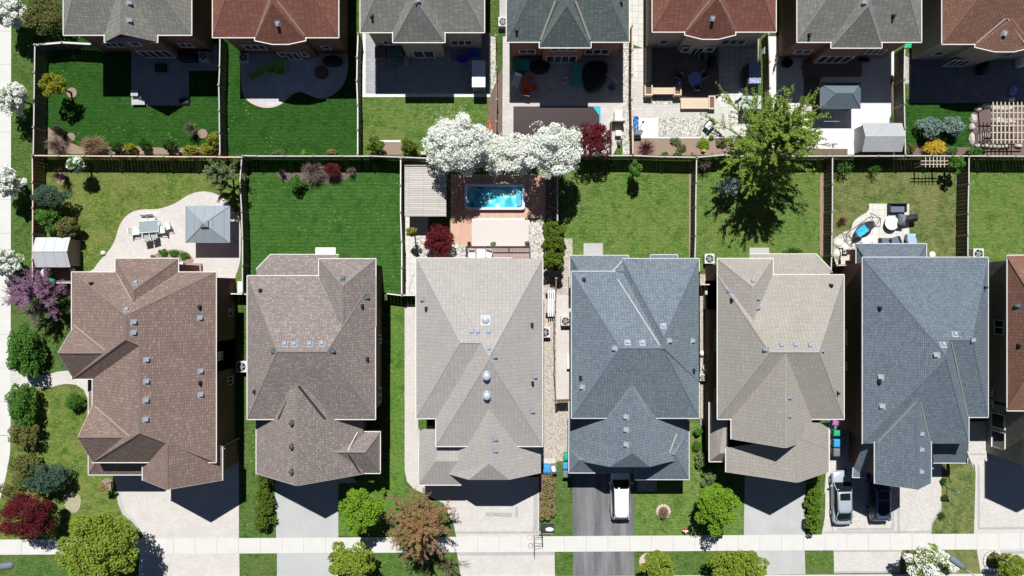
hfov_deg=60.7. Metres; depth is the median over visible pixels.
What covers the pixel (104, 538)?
maple tree
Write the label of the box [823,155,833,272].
wooden fence
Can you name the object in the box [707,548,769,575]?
maple tree
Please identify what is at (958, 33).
maroon house
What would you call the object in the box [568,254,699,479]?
blue roofed house
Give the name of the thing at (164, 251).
shrub
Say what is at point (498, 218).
patio slab
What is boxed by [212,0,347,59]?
red roofed house
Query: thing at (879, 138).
garden shed
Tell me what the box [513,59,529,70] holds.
storage box
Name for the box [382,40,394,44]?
window
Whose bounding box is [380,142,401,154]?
soil bed
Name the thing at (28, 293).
redbud tree
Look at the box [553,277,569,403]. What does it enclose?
wooden fence
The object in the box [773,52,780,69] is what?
bicycle
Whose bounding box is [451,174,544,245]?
patio
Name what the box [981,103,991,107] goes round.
rock
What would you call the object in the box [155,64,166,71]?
fire pit
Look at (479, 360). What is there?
pale house
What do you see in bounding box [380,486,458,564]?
budding tree
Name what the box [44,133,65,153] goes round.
bare shrub
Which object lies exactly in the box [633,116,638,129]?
tarp heap
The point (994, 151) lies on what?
soil bed
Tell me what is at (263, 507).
hedge
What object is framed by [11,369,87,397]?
path
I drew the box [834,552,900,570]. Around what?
driveway
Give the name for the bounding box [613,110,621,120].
white cabinet
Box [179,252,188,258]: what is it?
shrub
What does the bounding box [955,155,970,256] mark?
wooden fence
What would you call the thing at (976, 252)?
air conditioner
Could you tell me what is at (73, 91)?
mulch ring
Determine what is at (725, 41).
window
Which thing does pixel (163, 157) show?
wooden fence
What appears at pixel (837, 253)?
rock
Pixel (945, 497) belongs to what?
shrub
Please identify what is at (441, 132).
blossoming tree
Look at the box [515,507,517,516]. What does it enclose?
driveway border
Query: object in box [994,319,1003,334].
window
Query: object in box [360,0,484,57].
buff house
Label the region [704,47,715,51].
window
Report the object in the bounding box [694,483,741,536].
round tree
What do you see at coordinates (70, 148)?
soil bed
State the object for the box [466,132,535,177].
blossoming tree
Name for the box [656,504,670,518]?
stone ring
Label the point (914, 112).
lawn
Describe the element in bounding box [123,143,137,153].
shrub
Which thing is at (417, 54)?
window
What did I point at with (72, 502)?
soil bed
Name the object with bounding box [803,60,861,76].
deck
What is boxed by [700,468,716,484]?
shrub
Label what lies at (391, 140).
garden edging
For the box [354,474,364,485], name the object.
topiary
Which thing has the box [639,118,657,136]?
patio slab
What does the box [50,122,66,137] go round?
bare shrub
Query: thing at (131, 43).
window
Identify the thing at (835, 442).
wheeled bin
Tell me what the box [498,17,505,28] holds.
air conditioner
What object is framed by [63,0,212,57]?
grey house
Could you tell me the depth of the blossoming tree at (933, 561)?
75.33 m
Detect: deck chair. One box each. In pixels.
[674,70,683,81]
[692,84,701,90]
[698,52,705,60]
[700,69,709,80]
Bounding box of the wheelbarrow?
[700,119,714,134]
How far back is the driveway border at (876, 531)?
79.97 m
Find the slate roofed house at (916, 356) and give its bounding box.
[838,243,988,489]
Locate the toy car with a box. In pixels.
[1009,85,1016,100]
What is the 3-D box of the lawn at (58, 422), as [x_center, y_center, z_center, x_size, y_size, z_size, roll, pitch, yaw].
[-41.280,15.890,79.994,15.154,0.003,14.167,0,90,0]
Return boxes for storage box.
[375,47,386,60]
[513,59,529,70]
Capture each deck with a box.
[466,246,529,258]
[645,47,718,96]
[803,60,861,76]
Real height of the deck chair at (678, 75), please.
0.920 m
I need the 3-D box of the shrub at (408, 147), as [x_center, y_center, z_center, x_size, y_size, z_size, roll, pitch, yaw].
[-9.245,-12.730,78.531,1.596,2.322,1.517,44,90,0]
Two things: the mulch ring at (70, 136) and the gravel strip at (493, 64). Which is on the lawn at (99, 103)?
the mulch ring at (70, 136)
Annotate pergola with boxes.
[978,102,1023,144]
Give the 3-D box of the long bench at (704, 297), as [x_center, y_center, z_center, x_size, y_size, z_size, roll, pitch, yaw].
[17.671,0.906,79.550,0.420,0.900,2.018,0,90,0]
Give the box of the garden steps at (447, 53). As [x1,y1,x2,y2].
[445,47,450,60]
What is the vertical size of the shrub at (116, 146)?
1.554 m
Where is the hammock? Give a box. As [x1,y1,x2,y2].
[842,212,880,241]
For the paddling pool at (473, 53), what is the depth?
79.91 m
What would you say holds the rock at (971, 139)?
on the soil bed at (984, 120)
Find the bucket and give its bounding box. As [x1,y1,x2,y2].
[562,76,568,83]
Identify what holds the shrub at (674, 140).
on the soil bed at (665, 145)
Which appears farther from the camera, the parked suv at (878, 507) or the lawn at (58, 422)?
the lawn at (58, 422)
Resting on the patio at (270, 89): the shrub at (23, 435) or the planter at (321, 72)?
the planter at (321, 72)
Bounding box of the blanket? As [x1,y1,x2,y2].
[856,225,868,236]
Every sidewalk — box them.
[0,11,10,434]
[0,436,10,497]
[0,533,1023,554]
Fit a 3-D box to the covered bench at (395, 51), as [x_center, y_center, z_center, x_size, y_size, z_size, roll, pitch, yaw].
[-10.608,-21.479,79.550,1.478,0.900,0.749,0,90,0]
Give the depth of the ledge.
79.65 m
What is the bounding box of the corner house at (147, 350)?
[57,258,238,489]
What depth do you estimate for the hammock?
79.33 m
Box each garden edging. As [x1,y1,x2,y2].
[380,140,400,141]
[634,137,732,137]
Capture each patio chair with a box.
[127,227,139,234]
[139,214,147,220]
[142,233,151,242]
[146,213,156,220]
[150,232,159,240]
[158,226,164,233]
[162,222,171,230]
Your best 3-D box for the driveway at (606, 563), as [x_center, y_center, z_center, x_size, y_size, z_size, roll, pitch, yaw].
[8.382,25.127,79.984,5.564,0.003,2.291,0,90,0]
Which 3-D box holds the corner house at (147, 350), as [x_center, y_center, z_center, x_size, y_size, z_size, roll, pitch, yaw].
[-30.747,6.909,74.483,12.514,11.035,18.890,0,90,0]
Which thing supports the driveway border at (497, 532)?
on the driveway at (475, 502)
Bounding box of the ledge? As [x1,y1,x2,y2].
[131,99,145,104]
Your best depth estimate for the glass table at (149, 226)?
79.23 m
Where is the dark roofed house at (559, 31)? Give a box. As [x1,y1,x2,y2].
[506,0,629,62]
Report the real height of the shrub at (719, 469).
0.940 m
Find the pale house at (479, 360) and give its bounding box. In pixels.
[415,257,542,485]
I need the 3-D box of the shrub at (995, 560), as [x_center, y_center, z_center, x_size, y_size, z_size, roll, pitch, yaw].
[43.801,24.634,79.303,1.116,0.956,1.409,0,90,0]
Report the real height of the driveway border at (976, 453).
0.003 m
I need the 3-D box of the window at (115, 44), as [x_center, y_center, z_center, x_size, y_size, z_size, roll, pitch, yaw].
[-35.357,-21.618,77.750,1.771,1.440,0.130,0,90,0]
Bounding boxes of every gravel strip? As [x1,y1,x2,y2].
[415,236,465,257]
[491,36,495,91]
[529,220,543,258]
[541,239,571,464]
[622,41,633,154]
[644,97,679,103]
[659,117,714,135]
[700,274,704,424]
[833,230,853,264]
[905,56,908,83]
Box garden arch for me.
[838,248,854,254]
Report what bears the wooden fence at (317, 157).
on the lawn at (357, 215)
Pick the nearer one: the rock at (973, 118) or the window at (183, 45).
the window at (183, 45)
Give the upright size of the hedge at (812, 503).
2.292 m
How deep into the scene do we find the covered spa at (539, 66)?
79.23 m
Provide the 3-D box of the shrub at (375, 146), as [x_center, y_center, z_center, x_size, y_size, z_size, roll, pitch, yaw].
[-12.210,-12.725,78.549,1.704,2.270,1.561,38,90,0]
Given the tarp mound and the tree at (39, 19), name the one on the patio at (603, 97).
the tarp mound
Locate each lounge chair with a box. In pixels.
[247,66,265,80]
[252,63,269,78]
[266,57,277,73]
[275,60,286,74]
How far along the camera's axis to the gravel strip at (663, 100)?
79.97 m
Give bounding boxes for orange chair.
[520,88,526,94]
[524,90,530,96]
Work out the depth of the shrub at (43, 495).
78.98 m
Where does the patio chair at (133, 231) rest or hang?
on the patio at (221, 259)
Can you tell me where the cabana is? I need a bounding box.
[404,165,446,216]
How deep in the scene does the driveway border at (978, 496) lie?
79.97 m
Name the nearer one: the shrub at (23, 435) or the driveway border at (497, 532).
the shrub at (23, 435)
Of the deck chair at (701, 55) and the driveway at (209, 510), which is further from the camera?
the driveway at (209, 510)
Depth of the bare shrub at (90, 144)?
79.01 m
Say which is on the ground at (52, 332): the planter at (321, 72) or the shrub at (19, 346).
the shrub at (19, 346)
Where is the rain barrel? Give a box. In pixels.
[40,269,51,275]
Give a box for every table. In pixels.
[138,220,159,232]
[477,249,484,256]
[522,75,534,88]
[571,62,581,85]
[688,72,701,84]
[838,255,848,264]
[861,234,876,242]
[884,216,897,229]
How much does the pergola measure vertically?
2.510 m
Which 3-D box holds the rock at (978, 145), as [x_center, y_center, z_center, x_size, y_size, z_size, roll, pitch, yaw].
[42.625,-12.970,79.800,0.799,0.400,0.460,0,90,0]
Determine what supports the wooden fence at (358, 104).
on the ground at (52, 332)
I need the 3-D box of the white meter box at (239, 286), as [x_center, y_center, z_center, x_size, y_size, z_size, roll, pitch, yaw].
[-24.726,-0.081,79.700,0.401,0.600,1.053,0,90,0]
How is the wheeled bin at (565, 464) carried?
on the ground at (52, 332)
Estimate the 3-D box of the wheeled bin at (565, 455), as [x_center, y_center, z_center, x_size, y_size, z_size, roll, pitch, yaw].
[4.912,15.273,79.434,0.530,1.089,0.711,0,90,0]
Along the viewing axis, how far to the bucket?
79.76 m
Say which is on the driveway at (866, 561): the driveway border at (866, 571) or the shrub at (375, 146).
the driveway border at (866, 571)
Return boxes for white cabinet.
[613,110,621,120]
[1015,57,1023,67]
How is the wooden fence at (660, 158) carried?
on the lawn at (618, 211)
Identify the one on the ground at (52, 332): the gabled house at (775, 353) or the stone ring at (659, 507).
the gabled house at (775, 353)
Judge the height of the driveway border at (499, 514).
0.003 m
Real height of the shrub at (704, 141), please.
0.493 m
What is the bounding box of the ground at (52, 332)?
[0,0,1023,575]
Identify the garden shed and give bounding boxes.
[32,237,80,266]
[854,123,905,153]
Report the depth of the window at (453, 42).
77.96 m
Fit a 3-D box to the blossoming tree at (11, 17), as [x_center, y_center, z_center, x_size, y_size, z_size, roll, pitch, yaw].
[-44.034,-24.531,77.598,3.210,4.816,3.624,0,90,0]
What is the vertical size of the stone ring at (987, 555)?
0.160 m
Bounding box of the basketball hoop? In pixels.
[527,524,553,547]
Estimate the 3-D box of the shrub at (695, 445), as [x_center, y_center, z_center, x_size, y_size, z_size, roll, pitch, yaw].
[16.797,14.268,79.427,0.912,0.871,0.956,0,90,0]
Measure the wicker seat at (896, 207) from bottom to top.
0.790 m
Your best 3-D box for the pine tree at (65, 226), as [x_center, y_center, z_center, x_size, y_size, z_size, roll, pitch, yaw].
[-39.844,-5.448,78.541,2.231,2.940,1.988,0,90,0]
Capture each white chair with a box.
[468,249,474,256]
[485,249,492,256]
[511,72,521,87]
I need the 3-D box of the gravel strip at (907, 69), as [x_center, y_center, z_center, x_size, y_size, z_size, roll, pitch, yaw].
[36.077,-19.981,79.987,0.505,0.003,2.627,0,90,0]
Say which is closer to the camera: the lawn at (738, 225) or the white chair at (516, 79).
the white chair at (516, 79)
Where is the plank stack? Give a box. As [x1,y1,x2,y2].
[546,290,554,316]
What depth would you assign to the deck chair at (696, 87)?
79.22 m
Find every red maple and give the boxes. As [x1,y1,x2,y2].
[0,492,54,541]
[423,223,454,256]
[576,122,611,156]
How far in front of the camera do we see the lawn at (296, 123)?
79.99 m
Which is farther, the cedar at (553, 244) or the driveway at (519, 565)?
the driveway at (519, 565)
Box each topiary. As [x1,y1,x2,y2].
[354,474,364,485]
[366,474,377,482]
[405,227,417,236]
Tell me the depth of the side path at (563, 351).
79.98 m
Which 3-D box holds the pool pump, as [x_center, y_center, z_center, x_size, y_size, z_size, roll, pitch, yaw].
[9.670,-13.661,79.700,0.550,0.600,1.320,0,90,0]
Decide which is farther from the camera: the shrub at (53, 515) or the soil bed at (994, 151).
the soil bed at (994, 151)
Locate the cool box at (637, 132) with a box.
[634,130,641,135]
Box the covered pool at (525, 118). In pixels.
[513,106,600,142]
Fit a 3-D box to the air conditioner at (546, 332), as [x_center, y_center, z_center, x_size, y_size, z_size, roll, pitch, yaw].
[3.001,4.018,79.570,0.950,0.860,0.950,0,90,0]
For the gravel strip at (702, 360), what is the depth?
79.99 m
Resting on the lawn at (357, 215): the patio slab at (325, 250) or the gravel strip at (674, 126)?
the patio slab at (325, 250)
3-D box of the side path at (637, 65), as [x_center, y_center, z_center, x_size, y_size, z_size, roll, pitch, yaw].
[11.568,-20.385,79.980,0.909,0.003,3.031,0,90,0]
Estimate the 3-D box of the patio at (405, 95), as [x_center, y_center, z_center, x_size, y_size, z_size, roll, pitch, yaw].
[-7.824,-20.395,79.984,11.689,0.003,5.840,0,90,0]
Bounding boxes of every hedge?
[253,475,276,529]
[539,474,555,520]
[803,475,823,533]
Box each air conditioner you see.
[199,51,210,62]
[236,361,246,371]
[239,53,249,63]
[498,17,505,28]
[543,327,549,337]
[560,316,569,325]
[700,374,705,380]
[703,254,714,263]
[969,248,983,256]
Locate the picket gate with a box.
[974,127,989,140]
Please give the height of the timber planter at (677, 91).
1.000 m
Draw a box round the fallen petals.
[416,99,583,240]
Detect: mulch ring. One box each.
[66,133,74,140]
[67,87,76,97]
[101,478,112,489]
[198,129,206,137]
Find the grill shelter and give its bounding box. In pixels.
[739,62,760,89]
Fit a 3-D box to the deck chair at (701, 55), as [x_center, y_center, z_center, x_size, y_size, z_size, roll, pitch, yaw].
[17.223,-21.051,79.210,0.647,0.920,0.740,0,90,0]
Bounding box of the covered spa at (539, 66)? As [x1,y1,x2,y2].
[530,59,549,74]
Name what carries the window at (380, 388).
in the family house at (314, 361)
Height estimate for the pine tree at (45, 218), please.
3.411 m
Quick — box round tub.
[781,57,792,67]
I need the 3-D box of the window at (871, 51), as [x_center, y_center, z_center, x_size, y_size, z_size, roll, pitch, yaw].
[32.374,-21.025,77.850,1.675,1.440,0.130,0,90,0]
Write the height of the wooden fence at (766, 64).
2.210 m
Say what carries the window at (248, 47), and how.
in the red roofed house at (298, 29)
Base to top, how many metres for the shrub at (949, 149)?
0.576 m
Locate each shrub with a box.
[0,480,21,500]
[4,383,37,425]
[5,321,47,378]
[6,452,39,484]
[7,418,39,452]
[36,488,52,497]
[42,503,60,540]
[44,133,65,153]
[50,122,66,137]
[64,392,86,409]
[65,156,91,173]
[78,134,108,153]
[108,141,124,153]
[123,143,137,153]
[138,137,150,150]
[158,249,167,255]
[162,139,177,152]
[169,249,178,257]
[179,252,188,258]
[182,145,199,154]
[184,122,196,135]
[200,141,216,154]
[206,131,221,147]
[272,149,285,154]
[287,174,305,190]
[302,157,325,181]
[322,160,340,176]
[326,149,336,154]
[346,166,355,177]
[366,136,384,155]
[401,139,418,156]
[628,159,642,178]
[638,137,655,154]
[657,507,669,518]
[670,137,681,144]
[676,143,686,151]
[692,440,701,450]
[693,428,702,435]
[694,451,705,467]
[697,137,709,148]
[697,158,710,167]
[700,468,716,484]
[715,465,724,473]
[716,139,725,147]
[716,176,740,195]
[782,248,802,252]
[837,159,852,176]
[838,216,846,224]
[869,161,881,175]
[906,143,917,153]
[915,116,946,139]
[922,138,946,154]
[937,512,945,519]
[940,478,946,485]
[941,495,948,501]
[943,116,965,136]
[943,147,959,153]
[965,147,986,154]
[988,551,1001,566]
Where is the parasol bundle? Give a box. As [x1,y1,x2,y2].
[905,214,917,222]
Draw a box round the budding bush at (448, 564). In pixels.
[436,557,467,575]
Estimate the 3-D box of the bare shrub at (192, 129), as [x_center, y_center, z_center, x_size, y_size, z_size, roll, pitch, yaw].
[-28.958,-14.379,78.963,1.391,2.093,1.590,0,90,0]
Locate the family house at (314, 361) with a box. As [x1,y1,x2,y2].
[247,254,381,485]
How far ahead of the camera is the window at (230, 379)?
78.57 m
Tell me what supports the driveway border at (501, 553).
on the driveway at (519, 565)
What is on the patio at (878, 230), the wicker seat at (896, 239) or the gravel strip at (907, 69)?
the wicker seat at (896, 239)
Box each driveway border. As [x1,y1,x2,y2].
[117,490,138,527]
[456,531,552,533]
[457,552,554,555]
[486,512,511,516]
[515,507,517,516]
[534,493,537,530]
[823,531,929,532]
[833,550,901,551]
[834,571,899,572]
[837,528,891,529]
[892,512,893,529]
[897,497,899,530]
[930,508,941,532]
[969,453,984,454]
[978,464,979,527]
[978,527,1023,528]
[999,551,1023,553]
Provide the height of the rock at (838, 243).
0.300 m
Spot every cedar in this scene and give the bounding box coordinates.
[540,235,564,255]
[542,221,567,237]
[543,250,564,270]
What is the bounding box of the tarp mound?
[583,61,608,92]
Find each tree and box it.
[0,0,29,28]
[0,81,32,116]
[0,164,27,197]
[0,247,24,276]
[0,266,70,329]
[20,0,62,35]
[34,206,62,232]
[37,72,71,97]
[50,169,69,183]
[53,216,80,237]
[53,512,139,575]
[97,481,112,492]
[202,156,249,195]
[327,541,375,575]
[338,488,384,534]
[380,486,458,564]
[421,111,492,176]
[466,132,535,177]
[518,120,583,179]
[639,550,674,575]
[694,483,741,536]
[700,82,835,204]
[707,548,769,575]
[903,543,958,575]
[943,156,965,175]
[997,553,1023,575]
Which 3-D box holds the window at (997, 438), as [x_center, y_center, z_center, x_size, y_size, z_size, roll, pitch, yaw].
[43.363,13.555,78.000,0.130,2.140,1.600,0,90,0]
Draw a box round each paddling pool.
[456,54,468,62]
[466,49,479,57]
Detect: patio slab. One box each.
[315,247,335,253]
[472,218,524,219]
[584,243,602,254]
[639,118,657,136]
[750,248,768,252]
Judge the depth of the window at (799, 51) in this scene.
77.82 m
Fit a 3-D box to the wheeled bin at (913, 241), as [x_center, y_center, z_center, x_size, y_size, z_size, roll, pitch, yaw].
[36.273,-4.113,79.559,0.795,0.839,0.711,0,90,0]
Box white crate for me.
[567,355,569,368]
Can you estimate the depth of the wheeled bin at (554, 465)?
78.92 m
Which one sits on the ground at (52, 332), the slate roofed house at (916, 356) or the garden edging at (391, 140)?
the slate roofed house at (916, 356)
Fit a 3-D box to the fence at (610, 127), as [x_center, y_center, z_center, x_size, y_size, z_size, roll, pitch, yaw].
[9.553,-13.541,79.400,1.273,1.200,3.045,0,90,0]
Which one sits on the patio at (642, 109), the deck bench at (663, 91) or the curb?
the deck bench at (663, 91)
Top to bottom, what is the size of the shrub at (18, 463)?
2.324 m
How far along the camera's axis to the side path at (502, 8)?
79.98 m
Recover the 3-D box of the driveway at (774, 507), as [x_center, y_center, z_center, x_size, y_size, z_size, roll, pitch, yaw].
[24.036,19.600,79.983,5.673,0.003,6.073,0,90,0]
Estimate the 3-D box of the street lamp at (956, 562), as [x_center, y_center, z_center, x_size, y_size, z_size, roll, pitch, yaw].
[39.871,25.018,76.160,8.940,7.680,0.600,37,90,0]
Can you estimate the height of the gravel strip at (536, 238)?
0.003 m
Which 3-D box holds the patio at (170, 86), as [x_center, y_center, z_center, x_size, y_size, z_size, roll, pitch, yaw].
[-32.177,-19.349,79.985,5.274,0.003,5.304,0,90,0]
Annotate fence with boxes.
[30,154,249,160]
[31,43,47,158]
[31,155,45,281]
[35,41,102,50]
[217,39,227,155]
[239,158,249,293]
[242,155,430,161]
[356,32,362,155]
[383,292,414,295]
[399,157,404,294]
[495,34,496,134]
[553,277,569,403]
[556,176,558,221]
[580,154,744,160]
[609,121,624,154]
[628,25,633,154]
[690,157,697,257]
[761,33,770,93]
[767,155,1023,159]
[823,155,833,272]
[832,257,845,265]
[893,46,906,154]
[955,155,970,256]
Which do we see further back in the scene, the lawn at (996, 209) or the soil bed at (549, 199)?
the lawn at (996, 209)
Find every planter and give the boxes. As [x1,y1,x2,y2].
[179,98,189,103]
[315,66,327,79]
[643,83,652,97]
[672,87,681,96]
[707,96,714,109]
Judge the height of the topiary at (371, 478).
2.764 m
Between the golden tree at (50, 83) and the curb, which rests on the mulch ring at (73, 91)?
the golden tree at (50, 83)
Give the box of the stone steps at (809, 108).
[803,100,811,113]
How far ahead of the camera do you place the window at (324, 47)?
77.94 m
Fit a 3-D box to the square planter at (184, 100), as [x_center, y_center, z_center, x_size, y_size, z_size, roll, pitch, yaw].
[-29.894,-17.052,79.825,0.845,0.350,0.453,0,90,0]
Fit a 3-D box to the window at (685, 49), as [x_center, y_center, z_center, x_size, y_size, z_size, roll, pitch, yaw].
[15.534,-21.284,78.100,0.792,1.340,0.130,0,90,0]
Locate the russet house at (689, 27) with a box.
[645,0,776,54]
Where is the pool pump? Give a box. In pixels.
[615,130,620,144]
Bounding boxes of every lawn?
[0,384,143,538]
[33,36,218,154]
[33,156,241,292]
[220,36,356,154]
[243,158,400,293]
[338,295,404,535]
[358,95,488,155]
[559,156,695,257]
[635,423,744,534]
[696,156,831,270]
[833,156,966,256]
[898,550,980,573]
[905,99,977,146]
[931,462,975,532]
[969,157,1023,259]
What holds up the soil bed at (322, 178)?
on the lawn at (357, 215)
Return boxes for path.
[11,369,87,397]
[189,44,217,70]
[339,478,355,482]
[405,217,427,294]
[500,0,505,32]
[542,459,554,472]
[556,295,570,398]
[630,0,643,47]
[634,49,641,81]
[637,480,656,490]
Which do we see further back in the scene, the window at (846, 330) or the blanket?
the blanket
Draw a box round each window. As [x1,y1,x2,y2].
[101,42,126,47]
[127,42,142,45]
[135,50,176,57]
[177,43,195,47]
[217,351,222,360]
[228,308,232,315]
[228,375,233,385]
[242,45,267,49]
[276,52,286,56]
[284,52,302,59]
[299,52,309,56]
[320,45,331,49]
[378,334,381,343]
[378,386,381,402]
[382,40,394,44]
[412,51,435,57]
[450,40,472,45]
[519,49,535,53]
[546,56,577,62]
[550,49,575,50]
[584,49,609,54]
[658,40,668,43]
[680,47,691,51]
[689,47,704,54]
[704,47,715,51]
[714,329,715,350]
[719,39,747,44]
[792,49,813,53]
[814,56,854,62]
[845,329,847,344]
[863,49,887,54]
[931,51,947,55]
[942,59,973,66]
[989,387,992,395]
[989,399,992,407]
[991,411,1004,429]
[991,429,1004,450]
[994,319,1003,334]
[1000,52,1016,56]
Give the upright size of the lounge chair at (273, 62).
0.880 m
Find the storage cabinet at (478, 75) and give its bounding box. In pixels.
[472,60,484,91]
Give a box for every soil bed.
[48,127,218,153]
[63,493,80,512]
[154,249,193,262]
[275,171,355,184]
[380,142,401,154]
[487,67,502,147]
[539,473,554,517]
[545,176,556,219]
[634,138,739,154]
[689,174,690,257]
[769,149,847,154]
[820,174,822,254]
[891,81,893,122]
[907,147,1023,154]
[970,102,1023,147]
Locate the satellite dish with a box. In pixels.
[928,251,935,256]
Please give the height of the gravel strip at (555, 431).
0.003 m
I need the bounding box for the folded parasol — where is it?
[735,92,742,102]
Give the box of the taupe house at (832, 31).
[778,0,921,62]
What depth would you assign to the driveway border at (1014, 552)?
79.97 m
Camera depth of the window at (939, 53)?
77.86 m
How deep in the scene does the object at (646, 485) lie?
79.97 m
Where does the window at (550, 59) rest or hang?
in the dark roofed house at (559, 31)
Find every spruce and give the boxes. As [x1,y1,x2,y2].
[20,462,73,493]
[30,185,71,211]
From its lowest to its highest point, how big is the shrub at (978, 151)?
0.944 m
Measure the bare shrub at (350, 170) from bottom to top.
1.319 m
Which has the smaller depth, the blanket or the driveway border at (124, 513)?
the blanket
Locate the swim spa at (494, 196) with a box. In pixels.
[465,184,524,209]
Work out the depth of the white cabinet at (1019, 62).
79.40 m
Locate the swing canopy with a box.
[738,96,760,111]
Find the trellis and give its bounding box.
[913,157,947,167]
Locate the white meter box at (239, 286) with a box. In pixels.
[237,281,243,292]
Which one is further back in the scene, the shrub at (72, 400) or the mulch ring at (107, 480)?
the mulch ring at (107, 480)
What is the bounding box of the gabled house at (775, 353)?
[705,253,844,482]
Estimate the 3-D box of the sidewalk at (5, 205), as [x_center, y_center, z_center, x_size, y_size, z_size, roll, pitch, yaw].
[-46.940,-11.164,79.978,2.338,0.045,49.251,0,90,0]
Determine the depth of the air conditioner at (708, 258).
79.20 m
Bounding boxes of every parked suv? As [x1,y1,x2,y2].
[608,473,632,519]
[865,473,890,521]
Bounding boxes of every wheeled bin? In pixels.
[543,463,549,473]
[550,463,556,473]
[563,452,567,459]
[563,461,567,468]
[563,469,571,477]
[829,420,838,425]
[831,429,840,435]
[831,437,841,446]
[831,447,841,455]
[903,234,915,241]
[906,239,916,242]
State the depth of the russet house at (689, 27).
73.03 m
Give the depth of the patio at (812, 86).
79.97 m
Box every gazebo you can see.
[185,206,235,242]
[814,82,860,110]
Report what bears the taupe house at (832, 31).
on the ground at (52, 332)
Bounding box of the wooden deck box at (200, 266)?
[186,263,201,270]
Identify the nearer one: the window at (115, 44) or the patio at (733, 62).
the window at (115, 44)
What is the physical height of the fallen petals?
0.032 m
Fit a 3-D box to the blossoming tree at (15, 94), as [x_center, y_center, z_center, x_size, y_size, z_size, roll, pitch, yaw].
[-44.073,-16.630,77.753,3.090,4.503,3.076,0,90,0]
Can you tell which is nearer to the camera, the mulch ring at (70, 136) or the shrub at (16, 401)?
the shrub at (16, 401)
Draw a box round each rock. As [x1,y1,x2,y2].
[832,249,843,258]
[833,238,843,247]
[839,243,850,251]
[968,123,975,130]
[968,133,974,145]
[969,114,976,123]
[974,106,981,111]
[974,144,982,147]
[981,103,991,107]
[994,117,1003,124]
[1006,120,1015,126]
[1014,144,1022,148]
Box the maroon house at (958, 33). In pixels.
[911,0,1023,66]
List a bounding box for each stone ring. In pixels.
[639,553,649,569]
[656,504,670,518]
[983,550,1001,570]
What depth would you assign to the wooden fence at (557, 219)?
78.00 m
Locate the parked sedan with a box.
[828,470,854,524]
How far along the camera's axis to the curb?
79.88 m
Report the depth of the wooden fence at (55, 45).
78.75 m
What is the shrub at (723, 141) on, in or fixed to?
on the soil bed at (665, 145)
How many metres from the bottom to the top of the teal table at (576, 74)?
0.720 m
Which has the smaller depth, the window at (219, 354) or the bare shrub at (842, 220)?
the window at (219, 354)
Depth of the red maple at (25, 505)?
75.99 m
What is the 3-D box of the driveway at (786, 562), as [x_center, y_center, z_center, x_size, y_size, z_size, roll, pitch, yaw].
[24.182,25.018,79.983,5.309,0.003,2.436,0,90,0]
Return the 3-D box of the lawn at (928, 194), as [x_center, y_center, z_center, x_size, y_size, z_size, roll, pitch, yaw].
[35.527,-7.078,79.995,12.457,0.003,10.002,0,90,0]
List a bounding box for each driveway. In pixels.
[113,453,238,538]
[139,553,239,575]
[275,479,337,537]
[277,553,337,575]
[405,304,538,536]
[457,552,554,575]
[572,473,634,535]
[573,551,633,574]
[744,475,805,534]
[755,550,804,574]
[822,420,940,534]
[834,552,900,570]
[968,421,1023,533]
[977,549,1023,572]
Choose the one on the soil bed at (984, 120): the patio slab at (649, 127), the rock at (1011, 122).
the rock at (1011, 122)
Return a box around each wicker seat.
[878,238,891,242]
[887,203,907,212]
[889,236,901,242]
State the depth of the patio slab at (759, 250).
79.97 m
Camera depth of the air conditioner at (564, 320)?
79.15 m
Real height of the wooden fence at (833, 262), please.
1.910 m
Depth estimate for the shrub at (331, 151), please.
79.57 m
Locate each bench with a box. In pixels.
[131,90,139,96]
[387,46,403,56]
[653,88,673,94]
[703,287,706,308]
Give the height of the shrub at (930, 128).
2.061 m
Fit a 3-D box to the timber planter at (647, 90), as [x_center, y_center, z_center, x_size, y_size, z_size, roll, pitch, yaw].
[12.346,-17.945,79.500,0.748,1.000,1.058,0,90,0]
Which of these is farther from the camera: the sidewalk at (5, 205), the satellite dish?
the sidewalk at (5, 205)
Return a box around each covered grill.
[178,53,197,62]
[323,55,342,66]
[708,56,716,68]
[896,214,906,225]
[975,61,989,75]
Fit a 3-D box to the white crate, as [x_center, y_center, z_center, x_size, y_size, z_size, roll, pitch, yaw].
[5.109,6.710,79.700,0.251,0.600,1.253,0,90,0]
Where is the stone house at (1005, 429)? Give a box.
[987,255,1023,464]
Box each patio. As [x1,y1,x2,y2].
[35,267,70,282]
[91,193,238,277]
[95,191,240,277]
[131,51,188,104]
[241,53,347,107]
[244,53,344,105]
[363,33,489,96]
[366,33,488,93]
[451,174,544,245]
[472,220,528,245]
[502,36,621,154]
[634,82,733,135]
[642,39,758,135]
[769,36,893,154]
[804,77,819,115]
[850,203,908,248]
[909,53,1023,102]
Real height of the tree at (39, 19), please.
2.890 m
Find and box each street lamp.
[0,562,13,569]
[949,555,974,575]
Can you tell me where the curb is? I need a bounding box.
[645,573,1023,575]
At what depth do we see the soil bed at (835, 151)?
79.98 m
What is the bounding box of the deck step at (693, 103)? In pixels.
[680,98,707,108]

